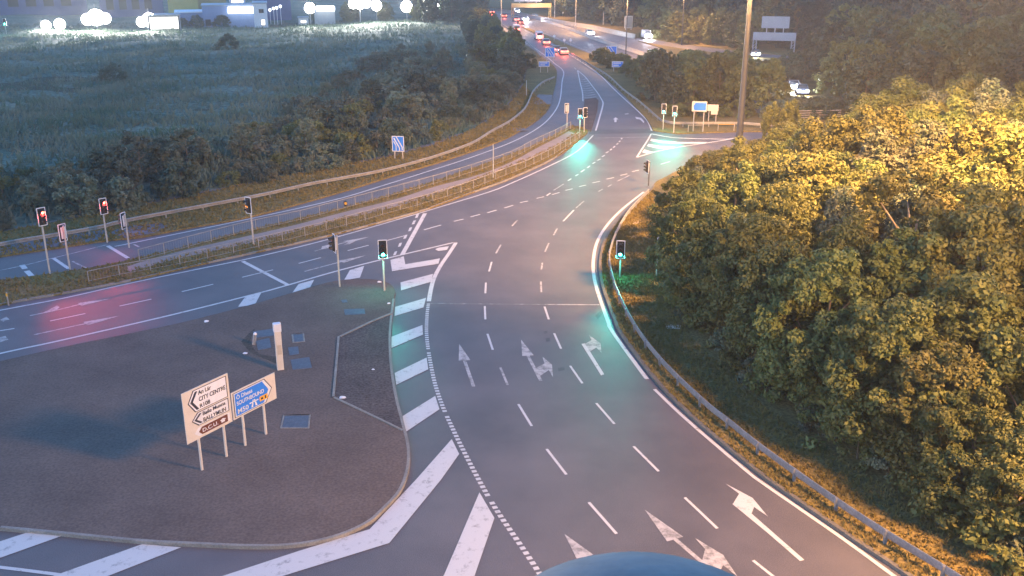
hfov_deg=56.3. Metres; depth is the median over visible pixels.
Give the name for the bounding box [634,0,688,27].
broadleaf tree
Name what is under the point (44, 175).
shrub
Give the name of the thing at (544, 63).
road sign
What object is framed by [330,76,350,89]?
shrub
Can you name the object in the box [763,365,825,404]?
shrub
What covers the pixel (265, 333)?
chamber cover
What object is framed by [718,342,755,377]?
shrub
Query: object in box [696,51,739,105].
broadleaf tree
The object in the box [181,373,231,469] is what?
direction sign
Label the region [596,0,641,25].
dark tree
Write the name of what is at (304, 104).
shrub
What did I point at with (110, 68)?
shrub
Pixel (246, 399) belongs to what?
direction sign
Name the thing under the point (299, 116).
shrub
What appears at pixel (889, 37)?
dark tree
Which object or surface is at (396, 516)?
road markings
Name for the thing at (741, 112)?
lighting mast
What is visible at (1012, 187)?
broadleaf tree
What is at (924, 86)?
broadleaf tree
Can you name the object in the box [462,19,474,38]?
dark tree
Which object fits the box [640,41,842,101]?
motorway strip
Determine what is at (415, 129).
shrub
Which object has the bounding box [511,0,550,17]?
sign gantry
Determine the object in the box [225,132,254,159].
shrub
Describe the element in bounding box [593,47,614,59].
shrub
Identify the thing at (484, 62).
shrub
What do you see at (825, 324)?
broadleaf tree
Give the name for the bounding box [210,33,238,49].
shrub
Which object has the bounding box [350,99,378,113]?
shrub
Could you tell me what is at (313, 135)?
shrub
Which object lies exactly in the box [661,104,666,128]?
traffic signal
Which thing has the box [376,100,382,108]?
shrub
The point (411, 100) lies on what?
shrub
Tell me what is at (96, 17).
floodlight
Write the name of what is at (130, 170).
shrub
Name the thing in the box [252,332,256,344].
leaning bollard
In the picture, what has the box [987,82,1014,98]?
broadleaf tree
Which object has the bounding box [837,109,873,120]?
broadleaf tree
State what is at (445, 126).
shrub
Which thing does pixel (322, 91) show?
shrub
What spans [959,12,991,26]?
dark tree
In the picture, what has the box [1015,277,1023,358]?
broadleaf tree
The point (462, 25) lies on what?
dark tree
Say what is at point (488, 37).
broadleaf tree
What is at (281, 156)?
shrub
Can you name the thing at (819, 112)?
slatted fence
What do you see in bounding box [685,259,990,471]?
woodland floor
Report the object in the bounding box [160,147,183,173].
shrub
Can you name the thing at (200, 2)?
warehouse
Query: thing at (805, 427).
shrub
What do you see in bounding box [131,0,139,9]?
window
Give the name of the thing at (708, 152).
broadleaf tree
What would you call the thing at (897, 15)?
broadleaf tree
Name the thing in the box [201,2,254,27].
warehouse
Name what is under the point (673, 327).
chamber cover
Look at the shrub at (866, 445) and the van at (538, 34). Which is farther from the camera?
the van at (538, 34)
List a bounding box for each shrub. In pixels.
[0,176,19,198]
[0,209,12,230]
[10,175,41,191]
[13,167,40,176]
[15,179,48,211]
[30,166,71,186]
[39,168,129,194]
[43,159,86,200]
[48,171,103,218]
[78,148,118,170]
[91,156,143,196]
[93,62,127,81]
[93,175,148,212]
[101,130,171,181]
[101,142,128,169]
[127,151,167,167]
[141,136,172,154]
[150,161,206,199]
[158,143,223,163]
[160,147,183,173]
[166,125,212,165]
[180,17,189,25]
[188,15,204,27]
[208,135,229,147]
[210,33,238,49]
[210,158,250,172]
[211,14,230,27]
[214,171,240,186]
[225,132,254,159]
[227,121,255,147]
[237,134,308,159]
[237,166,281,182]
[243,121,276,136]
[251,160,284,175]
[252,125,273,136]
[267,133,294,147]
[268,121,287,130]
[269,151,287,164]
[273,115,303,125]
[278,104,295,115]
[278,119,332,144]
[281,94,328,108]
[282,157,324,174]
[284,113,313,128]
[291,116,320,152]
[294,98,321,117]
[300,109,324,133]
[301,142,342,163]
[303,153,354,169]
[309,107,343,131]
[312,101,356,115]
[316,82,334,91]
[318,89,328,97]
[324,114,354,137]
[326,95,378,115]
[326,129,344,145]
[326,131,371,158]
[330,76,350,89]
[331,70,366,81]
[337,139,362,163]
[339,103,366,119]
[349,87,388,97]
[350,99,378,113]
[352,131,374,141]
[353,55,388,64]
[353,110,368,131]
[357,63,391,72]
[358,78,387,95]
[363,73,392,82]
[363,129,391,153]
[368,117,410,127]
[371,49,404,58]
[371,92,386,103]
[375,50,422,64]
[375,63,434,77]
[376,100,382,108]
[376,107,392,121]
[376,126,412,139]
[377,117,406,143]
[379,89,423,112]
[379,95,424,118]
[380,76,402,84]
[380,77,459,93]
[386,84,401,98]
[389,117,426,128]
[390,55,436,68]
[393,43,406,50]
[395,95,421,119]
[400,71,433,89]
[406,83,424,94]
[407,126,429,138]
[408,90,445,104]
[416,107,443,119]
[422,75,439,92]
[423,50,432,56]
[423,106,441,116]
[425,40,434,49]
[427,68,451,80]
[432,81,446,100]
[432,120,449,133]
[433,49,453,62]
[437,104,462,120]
[438,77,458,104]
[439,116,461,128]
[445,77,470,97]
[455,76,476,88]
[459,87,478,100]
[460,74,480,91]
[461,105,478,113]
[464,56,474,72]
[465,54,476,64]
[465,109,484,124]
[467,43,489,61]
[467,61,484,76]
[467,99,509,115]
[468,42,497,63]
[472,62,489,75]
[473,60,486,71]
[475,74,507,90]
[477,80,503,97]
[482,67,496,77]
[486,64,500,73]
[493,71,520,88]
[493,78,516,97]
[496,68,521,83]
[505,51,527,77]
[524,53,538,67]
[589,50,605,59]
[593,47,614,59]
[596,52,616,63]
[600,56,623,68]
[610,52,630,62]
[617,60,633,73]
[623,66,632,76]
[638,26,657,36]
[651,29,666,38]
[653,30,674,39]
[663,274,703,309]
[665,31,685,41]
[666,103,687,116]
[673,291,710,326]
[674,33,699,43]
[680,104,712,117]
[681,294,720,329]
[697,311,741,348]
[708,326,735,352]
[717,106,732,116]
[718,341,749,368]
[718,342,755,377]
[735,350,772,387]
[736,110,753,117]
[742,364,789,398]
[745,106,755,115]
[758,99,796,117]
[762,97,776,105]
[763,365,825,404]
[778,96,817,116]
[796,403,835,438]
[797,391,881,451]
[799,95,839,120]
[814,97,844,118]
[828,95,848,111]
[836,425,884,472]
[860,444,905,480]
[885,451,918,498]
[907,471,968,537]
[925,469,1023,536]
[935,469,975,526]
[959,502,1023,575]
[977,518,1023,551]
[980,504,1023,551]
[1004,525,1023,556]
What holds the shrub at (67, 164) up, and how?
on the meadow
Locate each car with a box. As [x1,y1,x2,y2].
[517,20,524,24]
[541,39,549,44]
[552,45,560,51]
[558,47,568,54]
[585,29,593,35]
[751,49,759,56]
[787,80,799,88]
[795,84,808,94]
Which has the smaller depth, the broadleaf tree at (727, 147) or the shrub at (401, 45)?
the broadleaf tree at (727, 147)
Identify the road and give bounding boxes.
[0,12,902,575]
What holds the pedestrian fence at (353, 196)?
on the median
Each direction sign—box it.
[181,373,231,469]
[230,372,276,445]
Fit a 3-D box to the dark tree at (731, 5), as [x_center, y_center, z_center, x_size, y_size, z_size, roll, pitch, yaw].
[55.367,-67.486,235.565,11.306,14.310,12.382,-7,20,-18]
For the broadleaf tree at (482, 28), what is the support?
on the meadow
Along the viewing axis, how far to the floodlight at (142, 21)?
273.19 m
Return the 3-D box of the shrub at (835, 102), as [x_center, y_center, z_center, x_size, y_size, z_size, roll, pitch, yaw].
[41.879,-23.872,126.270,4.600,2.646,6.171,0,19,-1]
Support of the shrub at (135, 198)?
on the meadow
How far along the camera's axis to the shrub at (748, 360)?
46.81 m
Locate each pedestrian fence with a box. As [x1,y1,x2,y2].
[87,131,579,282]
[138,122,570,260]
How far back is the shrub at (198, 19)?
284.08 m
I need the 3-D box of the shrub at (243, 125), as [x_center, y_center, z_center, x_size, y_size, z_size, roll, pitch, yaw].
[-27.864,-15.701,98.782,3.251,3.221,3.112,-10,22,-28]
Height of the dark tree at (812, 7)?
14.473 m
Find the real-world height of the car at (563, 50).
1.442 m
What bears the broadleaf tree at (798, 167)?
on the woodland floor
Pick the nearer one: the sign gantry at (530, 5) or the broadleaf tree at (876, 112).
the broadleaf tree at (876, 112)
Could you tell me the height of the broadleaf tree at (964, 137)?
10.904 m
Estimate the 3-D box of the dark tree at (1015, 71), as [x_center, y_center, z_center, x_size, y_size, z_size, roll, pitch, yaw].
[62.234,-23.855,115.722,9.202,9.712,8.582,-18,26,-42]
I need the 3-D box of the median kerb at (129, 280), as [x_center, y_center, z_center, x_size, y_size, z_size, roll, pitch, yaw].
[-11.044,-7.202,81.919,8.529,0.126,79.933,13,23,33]
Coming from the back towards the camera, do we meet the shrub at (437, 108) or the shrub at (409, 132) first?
the shrub at (437, 108)
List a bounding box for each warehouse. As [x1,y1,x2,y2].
[0,0,87,14]
[99,0,163,17]
[146,13,180,29]
[167,0,197,12]
[174,9,202,25]
[198,0,225,8]
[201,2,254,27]
[252,1,267,27]
[259,0,291,19]
[313,6,335,23]
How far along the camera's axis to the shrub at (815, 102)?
123.57 m
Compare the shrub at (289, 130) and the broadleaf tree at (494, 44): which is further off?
the broadleaf tree at (494, 44)
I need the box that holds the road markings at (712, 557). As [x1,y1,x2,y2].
[0,19,736,575]
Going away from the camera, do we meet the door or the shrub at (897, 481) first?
the shrub at (897, 481)
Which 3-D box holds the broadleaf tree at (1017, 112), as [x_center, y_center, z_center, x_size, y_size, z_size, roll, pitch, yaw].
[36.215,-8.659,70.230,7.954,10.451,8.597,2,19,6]
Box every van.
[534,31,543,39]
[641,30,651,38]
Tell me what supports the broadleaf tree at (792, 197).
on the woodland floor
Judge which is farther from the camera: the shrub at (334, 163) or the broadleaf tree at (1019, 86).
the shrub at (334, 163)
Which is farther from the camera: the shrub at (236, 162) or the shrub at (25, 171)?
the shrub at (236, 162)
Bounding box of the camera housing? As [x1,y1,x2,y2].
[536,551,734,575]
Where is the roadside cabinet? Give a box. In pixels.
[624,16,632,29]
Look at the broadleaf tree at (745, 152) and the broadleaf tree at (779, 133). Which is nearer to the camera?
the broadleaf tree at (745, 152)
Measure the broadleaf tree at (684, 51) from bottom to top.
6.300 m
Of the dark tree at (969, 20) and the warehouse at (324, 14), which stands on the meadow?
the warehouse at (324, 14)
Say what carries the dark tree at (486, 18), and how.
on the meadow
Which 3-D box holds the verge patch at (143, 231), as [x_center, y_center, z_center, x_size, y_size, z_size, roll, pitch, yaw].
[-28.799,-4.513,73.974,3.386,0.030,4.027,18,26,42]
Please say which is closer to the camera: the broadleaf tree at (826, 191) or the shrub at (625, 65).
the broadleaf tree at (826, 191)
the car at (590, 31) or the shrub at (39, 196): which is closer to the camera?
the shrub at (39, 196)
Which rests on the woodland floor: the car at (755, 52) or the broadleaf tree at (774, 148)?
the broadleaf tree at (774, 148)
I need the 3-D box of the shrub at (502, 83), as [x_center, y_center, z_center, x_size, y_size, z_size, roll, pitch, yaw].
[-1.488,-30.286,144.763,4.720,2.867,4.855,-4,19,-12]
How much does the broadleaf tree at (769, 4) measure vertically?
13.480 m
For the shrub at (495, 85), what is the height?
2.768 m
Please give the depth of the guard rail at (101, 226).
82.64 m
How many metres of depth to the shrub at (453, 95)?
131.04 m
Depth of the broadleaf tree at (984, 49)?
122.43 m
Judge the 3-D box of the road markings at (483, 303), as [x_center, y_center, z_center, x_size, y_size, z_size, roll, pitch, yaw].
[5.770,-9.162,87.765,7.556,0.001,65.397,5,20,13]
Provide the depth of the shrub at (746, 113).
124.64 m
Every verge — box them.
[0,30,556,257]
[487,0,805,55]
[522,27,832,133]
[601,171,1023,575]
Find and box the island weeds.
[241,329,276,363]
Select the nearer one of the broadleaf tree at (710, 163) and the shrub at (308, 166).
the broadleaf tree at (710, 163)
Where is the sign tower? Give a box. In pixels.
[229,0,244,2]
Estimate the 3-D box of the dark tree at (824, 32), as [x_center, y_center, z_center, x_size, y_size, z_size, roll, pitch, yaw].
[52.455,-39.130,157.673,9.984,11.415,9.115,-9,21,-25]
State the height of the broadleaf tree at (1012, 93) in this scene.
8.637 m
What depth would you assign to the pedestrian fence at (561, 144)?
73.84 m
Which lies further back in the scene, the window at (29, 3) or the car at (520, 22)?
the window at (29, 3)
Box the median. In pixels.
[0,125,587,305]
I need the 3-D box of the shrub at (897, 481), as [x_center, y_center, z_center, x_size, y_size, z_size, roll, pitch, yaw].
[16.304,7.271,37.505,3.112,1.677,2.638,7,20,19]
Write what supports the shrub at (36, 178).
on the meadow
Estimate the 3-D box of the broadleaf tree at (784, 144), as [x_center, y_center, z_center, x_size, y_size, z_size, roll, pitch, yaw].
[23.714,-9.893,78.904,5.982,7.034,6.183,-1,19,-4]
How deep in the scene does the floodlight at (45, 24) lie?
270.13 m
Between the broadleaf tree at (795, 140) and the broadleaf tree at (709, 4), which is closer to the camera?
the broadleaf tree at (795, 140)
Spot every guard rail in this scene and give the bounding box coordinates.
[0,76,554,245]
[500,24,540,57]
[571,53,773,127]
[608,189,961,575]
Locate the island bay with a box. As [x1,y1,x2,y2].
[333,315,401,427]
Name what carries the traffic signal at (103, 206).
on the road
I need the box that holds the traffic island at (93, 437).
[0,279,406,543]
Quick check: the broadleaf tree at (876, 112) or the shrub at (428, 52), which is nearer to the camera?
the broadleaf tree at (876, 112)
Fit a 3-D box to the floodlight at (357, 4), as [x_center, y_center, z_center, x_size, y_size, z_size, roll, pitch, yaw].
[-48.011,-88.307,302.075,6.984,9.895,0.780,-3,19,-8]
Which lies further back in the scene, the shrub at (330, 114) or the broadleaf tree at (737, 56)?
the broadleaf tree at (737, 56)
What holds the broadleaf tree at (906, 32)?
on the motorway strip
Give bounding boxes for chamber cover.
[253,329,273,337]
[256,338,270,349]
[280,414,310,428]
[288,346,298,355]
[291,333,304,342]
[291,357,311,369]
[344,309,364,314]
[666,324,680,328]
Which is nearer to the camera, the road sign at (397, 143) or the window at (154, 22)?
the road sign at (397, 143)
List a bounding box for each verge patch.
[0,230,107,254]
[109,223,166,237]
[534,94,551,104]
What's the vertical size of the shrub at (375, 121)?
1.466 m
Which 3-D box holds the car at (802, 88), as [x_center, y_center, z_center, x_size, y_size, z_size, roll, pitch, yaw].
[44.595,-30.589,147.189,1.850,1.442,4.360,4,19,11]
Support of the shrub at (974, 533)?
on the woodland floor
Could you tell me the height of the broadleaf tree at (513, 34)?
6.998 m
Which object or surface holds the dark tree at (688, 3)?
on the motorway verge at (764, 48)
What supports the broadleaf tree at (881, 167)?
on the woodland floor
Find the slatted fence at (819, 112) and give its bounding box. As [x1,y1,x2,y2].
[789,109,840,117]
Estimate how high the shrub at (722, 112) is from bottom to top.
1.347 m
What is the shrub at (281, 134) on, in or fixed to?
on the meadow
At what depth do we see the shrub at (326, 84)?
147.12 m
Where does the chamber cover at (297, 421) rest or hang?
on the traffic island at (93, 437)
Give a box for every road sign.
[392,136,403,158]
[539,61,549,71]
[545,47,554,60]
[606,46,616,53]
[612,61,622,70]
[692,101,706,131]
[707,104,718,121]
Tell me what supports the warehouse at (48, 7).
on the meadow
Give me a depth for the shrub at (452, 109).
120.74 m
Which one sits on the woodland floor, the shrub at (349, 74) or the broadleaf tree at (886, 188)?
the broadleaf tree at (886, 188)
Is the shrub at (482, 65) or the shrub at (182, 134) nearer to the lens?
the shrub at (182, 134)
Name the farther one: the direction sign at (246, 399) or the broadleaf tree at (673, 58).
the broadleaf tree at (673, 58)
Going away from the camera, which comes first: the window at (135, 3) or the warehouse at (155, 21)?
the warehouse at (155, 21)
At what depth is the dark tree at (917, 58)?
120.02 m
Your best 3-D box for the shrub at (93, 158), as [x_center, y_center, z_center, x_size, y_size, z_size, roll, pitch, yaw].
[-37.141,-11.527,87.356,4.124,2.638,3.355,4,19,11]
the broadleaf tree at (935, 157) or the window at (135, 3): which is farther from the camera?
the window at (135, 3)
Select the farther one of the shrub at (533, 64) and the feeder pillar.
the shrub at (533, 64)
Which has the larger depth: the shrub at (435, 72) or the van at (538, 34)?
the van at (538, 34)
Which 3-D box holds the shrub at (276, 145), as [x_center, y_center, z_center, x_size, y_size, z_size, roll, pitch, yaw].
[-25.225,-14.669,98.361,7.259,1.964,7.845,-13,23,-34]
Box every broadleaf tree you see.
[309,3,320,20]
[339,1,356,21]
[344,0,361,18]
[377,8,389,20]
[378,1,394,18]
[409,4,421,20]
[474,24,492,40]
[475,8,486,16]
[479,33,500,43]
[481,12,500,23]
[487,17,503,34]
[489,39,502,51]
[496,32,524,60]
[497,31,506,38]
[502,26,526,51]
[559,3,577,14]
[576,0,611,21]
[629,55,643,79]
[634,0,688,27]
[635,49,652,85]
[642,48,672,92]
[644,188,729,282]
[646,166,729,241]
[657,204,763,327]
[658,5,681,31]
[663,10,691,40]
[663,189,673,215]
[667,51,682,70]
[674,49,695,70]
[675,9,696,33]
[675,49,704,91]
[677,59,713,102]
[681,165,705,201]
[682,154,697,174]
[686,3,711,40]
[687,151,733,173]
[688,57,715,98]
[688,159,767,222]
[691,16,709,42]
[691,210,808,327]
[694,50,710,57]
[695,59,724,98]
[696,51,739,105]
[701,150,712,161]
[702,12,724,44]
[703,0,739,31]
[710,7,735,42]
[711,135,764,200]
[715,145,738,158]
[717,155,770,201]
[718,62,756,108]
[720,14,742,44]
[720,236,838,375]
[723,9,757,47]
[723,48,754,73]
[729,57,768,104]
[729,183,823,278]
[731,140,780,170]
[732,145,760,195]
[732,151,814,220]
[734,10,767,49]
[736,140,806,200]
[744,148,852,242]
[745,138,763,145]
[747,57,791,108]
[749,246,887,408]
[752,0,801,37]
[754,0,803,45]
[755,59,776,89]
[760,101,783,138]
[760,124,798,149]
[762,121,798,144]
[765,180,840,252]
[775,128,819,151]
[776,118,805,139]
[779,99,802,125]
[782,114,864,164]
[786,301,912,446]
[788,136,818,148]
[805,210,903,307]
[811,37,872,95]
[815,149,870,178]
[815,185,861,293]
[815,296,962,472]
[816,157,887,240]
[817,3,863,58]
[820,158,979,284]
[820,169,895,251]
[822,104,919,176]
[825,225,971,371]
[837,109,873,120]
[838,38,894,101]
[843,4,885,36]
[847,93,902,120]
[849,126,907,209]
[850,74,929,121]
[854,14,901,44]
[857,109,921,131]
[864,8,901,24]
[866,332,1005,487]
[868,267,1023,449]
[874,15,930,56]
[880,171,940,289]
[881,159,983,265]
[891,29,961,92]
[895,23,963,76]
[895,25,940,67]
[896,99,949,112]
[897,118,950,194]
[897,149,1010,208]
[897,181,1023,298]
[898,10,927,27]
[899,384,1023,536]
[900,94,973,164]
[905,4,962,38]
[908,83,930,90]
[912,94,975,150]
[917,88,944,105]
[922,247,1023,352]
[925,110,1023,176]
[930,38,1010,92]
[936,71,985,97]
[937,322,1023,507]
[941,18,1023,68]
[942,91,949,101]
[944,84,996,112]
[945,78,1001,99]
[949,119,991,155]
[949,192,1023,278]
[952,43,1004,78]
[952,126,1023,203]
[956,161,1023,236]
[958,411,1023,544]
[961,99,1023,156]
[962,23,1019,91]
[966,77,1013,123]
[971,16,1020,48]
[976,117,1022,150]
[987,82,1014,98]
[997,91,1023,108]
[1001,85,1023,97]
[1003,6,1023,45]
[1012,80,1023,100]
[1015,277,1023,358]
[1017,24,1023,46]
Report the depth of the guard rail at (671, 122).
122.05 m
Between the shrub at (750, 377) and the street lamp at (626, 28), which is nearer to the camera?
the shrub at (750, 377)
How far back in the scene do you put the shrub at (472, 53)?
176.94 m
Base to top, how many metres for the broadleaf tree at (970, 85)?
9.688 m
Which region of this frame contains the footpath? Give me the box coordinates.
[127,131,574,272]
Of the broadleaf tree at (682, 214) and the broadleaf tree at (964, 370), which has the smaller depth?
the broadleaf tree at (964, 370)
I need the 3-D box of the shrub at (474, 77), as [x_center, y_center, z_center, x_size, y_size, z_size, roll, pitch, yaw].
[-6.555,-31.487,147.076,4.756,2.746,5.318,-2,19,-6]
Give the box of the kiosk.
[297,16,308,24]
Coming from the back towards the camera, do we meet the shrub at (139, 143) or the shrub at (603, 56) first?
the shrub at (603, 56)
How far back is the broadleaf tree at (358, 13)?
318.04 m
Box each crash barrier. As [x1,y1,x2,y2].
[489,8,635,38]
[541,19,644,55]
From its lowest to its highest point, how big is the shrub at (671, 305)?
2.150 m
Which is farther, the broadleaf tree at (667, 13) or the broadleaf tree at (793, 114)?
the broadleaf tree at (667, 13)
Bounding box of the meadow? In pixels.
[0,0,515,228]
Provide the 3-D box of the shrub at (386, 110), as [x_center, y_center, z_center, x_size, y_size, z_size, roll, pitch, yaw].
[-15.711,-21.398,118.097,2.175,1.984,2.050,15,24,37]
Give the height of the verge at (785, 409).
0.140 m
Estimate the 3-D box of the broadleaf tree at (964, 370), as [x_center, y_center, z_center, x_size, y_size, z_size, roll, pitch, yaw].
[16.510,4.832,37.364,4.831,6.307,4.801,2,19,7]
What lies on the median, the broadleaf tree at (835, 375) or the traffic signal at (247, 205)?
the traffic signal at (247, 205)
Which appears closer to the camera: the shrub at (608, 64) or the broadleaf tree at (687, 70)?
the broadleaf tree at (687, 70)
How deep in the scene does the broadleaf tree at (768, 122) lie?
98.68 m
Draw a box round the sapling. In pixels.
[429,119,442,146]
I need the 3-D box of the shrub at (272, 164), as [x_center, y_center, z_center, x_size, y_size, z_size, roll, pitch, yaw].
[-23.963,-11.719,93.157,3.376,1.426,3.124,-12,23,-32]
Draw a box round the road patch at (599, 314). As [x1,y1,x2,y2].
[544,129,655,370]
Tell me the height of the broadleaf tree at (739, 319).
7.141 m
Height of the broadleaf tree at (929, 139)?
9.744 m
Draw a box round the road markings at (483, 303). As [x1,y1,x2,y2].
[430,303,543,304]
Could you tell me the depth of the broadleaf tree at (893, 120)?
68.56 m
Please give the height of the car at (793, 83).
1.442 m
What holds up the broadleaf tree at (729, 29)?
on the motorway verge at (764, 48)
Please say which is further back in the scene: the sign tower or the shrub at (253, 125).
the sign tower
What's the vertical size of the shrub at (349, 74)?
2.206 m
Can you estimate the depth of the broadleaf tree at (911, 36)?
142.55 m
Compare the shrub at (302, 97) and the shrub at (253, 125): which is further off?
the shrub at (302, 97)
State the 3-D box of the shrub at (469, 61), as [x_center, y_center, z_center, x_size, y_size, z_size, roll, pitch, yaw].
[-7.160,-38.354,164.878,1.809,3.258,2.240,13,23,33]
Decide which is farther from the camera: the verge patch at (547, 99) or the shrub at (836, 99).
the verge patch at (547, 99)
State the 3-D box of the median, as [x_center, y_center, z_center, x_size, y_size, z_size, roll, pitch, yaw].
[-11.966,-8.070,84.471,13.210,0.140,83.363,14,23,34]
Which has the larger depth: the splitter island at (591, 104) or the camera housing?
the splitter island at (591, 104)
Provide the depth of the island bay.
48.58 m
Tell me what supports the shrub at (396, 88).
on the meadow
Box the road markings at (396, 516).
[0,30,895,575]
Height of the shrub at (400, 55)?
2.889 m
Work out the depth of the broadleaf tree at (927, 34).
134.57 m
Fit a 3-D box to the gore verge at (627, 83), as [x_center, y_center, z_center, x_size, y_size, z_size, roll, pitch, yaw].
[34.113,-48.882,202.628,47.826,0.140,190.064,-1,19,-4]
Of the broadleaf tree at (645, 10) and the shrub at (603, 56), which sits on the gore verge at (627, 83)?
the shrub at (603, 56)
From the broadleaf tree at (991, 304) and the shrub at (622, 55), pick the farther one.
the shrub at (622, 55)
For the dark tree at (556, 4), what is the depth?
339.83 m
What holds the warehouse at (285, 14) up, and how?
on the meadow
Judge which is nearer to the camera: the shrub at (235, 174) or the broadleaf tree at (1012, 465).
the broadleaf tree at (1012, 465)
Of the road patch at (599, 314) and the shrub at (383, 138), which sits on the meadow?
the shrub at (383, 138)
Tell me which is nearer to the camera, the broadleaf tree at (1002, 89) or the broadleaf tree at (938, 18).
the broadleaf tree at (1002, 89)
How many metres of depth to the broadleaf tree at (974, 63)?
114.66 m
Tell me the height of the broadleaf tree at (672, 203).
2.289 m
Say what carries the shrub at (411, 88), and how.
on the meadow
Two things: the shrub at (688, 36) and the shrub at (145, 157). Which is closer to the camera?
the shrub at (145, 157)
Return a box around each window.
[7,0,18,6]
[25,0,36,6]
[43,0,53,5]
[61,0,71,5]
[105,0,113,9]
[118,0,126,9]
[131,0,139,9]
[144,0,151,8]
[148,16,180,29]
[205,19,210,25]
[231,0,243,2]
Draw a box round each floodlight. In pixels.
[41,20,50,28]
[54,17,64,29]
[81,6,110,28]
[136,8,151,26]
[304,1,314,22]
[348,0,370,21]
[370,0,382,19]
[399,1,411,18]
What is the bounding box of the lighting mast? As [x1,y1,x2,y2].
[736,0,751,141]
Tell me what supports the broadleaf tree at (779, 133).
on the verge at (785, 409)
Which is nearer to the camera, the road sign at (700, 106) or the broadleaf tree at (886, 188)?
the broadleaf tree at (886, 188)
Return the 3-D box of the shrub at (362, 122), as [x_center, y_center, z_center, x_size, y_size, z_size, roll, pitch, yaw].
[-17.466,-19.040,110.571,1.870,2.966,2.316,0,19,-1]
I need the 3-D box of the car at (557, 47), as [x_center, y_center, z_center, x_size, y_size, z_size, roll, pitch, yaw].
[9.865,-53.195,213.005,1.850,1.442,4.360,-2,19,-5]
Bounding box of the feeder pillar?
[272,322,283,369]
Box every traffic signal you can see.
[2,18,6,33]
[36,207,50,273]
[57,223,70,269]
[98,198,107,242]
[118,212,129,247]
[243,197,254,244]
[328,233,340,286]
[378,240,387,290]
[564,103,568,127]
[578,108,582,130]
[583,107,587,131]
[616,240,624,276]
[644,160,649,185]
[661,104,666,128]
[672,106,676,132]
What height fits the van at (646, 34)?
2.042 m
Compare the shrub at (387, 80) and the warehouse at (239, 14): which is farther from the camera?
the warehouse at (239, 14)
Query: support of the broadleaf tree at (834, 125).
on the woodland floor
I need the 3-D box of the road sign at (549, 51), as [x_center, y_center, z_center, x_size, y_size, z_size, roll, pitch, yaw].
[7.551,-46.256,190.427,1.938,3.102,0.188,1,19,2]
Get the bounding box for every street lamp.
[625,0,627,53]
[681,4,683,44]
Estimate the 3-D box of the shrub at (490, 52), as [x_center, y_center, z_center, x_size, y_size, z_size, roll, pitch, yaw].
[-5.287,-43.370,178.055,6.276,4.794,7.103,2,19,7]
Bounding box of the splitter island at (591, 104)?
[580,98,597,131]
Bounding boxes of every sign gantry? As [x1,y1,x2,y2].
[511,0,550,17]
[752,16,795,51]
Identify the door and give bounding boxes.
[277,345,281,354]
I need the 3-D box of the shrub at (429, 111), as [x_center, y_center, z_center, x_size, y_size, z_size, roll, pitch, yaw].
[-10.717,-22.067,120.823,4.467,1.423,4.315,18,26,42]
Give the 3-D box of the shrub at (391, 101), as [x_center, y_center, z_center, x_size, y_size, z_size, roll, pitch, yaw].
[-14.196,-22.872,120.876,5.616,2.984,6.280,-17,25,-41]
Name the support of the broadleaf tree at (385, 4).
on the meadow
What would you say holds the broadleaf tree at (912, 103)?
on the woodland floor
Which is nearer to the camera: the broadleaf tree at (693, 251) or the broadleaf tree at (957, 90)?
the broadleaf tree at (693, 251)
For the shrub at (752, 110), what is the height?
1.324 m
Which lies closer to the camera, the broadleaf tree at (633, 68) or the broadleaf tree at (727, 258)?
the broadleaf tree at (727, 258)
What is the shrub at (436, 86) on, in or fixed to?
on the meadow
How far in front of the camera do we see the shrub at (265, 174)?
89.52 m
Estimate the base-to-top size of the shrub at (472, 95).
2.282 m
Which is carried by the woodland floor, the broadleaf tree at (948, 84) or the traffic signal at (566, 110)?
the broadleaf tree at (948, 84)
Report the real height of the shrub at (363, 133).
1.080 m
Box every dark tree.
[417,0,439,22]
[438,0,462,21]
[459,9,474,24]
[460,19,467,32]
[461,0,484,14]
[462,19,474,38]
[464,21,479,45]
[480,0,487,9]
[480,15,490,24]
[489,25,501,33]
[497,38,526,70]
[548,0,576,16]
[565,0,602,19]
[590,0,612,22]
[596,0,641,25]
[608,0,655,27]
[635,48,674,102]
[641,0,667,28]
[656,68,689,109]
[671,0,709,29]
[715,0,756,32]
[769,0,824,48]
[777,48,805,82]
[796,0,858,40]
[804,15,859,85]
[820,0,868,44]
[841,48,893,112]
[856,16,901,91]
[888,43,941,93]
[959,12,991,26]
[1001,55,1023,92]
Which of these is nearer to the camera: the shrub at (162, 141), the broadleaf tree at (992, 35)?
the shrub at (162, 141)
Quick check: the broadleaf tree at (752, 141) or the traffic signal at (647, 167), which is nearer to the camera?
the traffic signal at (647, 167)
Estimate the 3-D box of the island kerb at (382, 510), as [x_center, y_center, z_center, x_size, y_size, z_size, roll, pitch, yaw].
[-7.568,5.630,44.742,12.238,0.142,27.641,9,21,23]
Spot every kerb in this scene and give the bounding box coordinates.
[0,135,578,303]
[0,298,409,549]
[332,313,403,430]
[599,185,913,575]

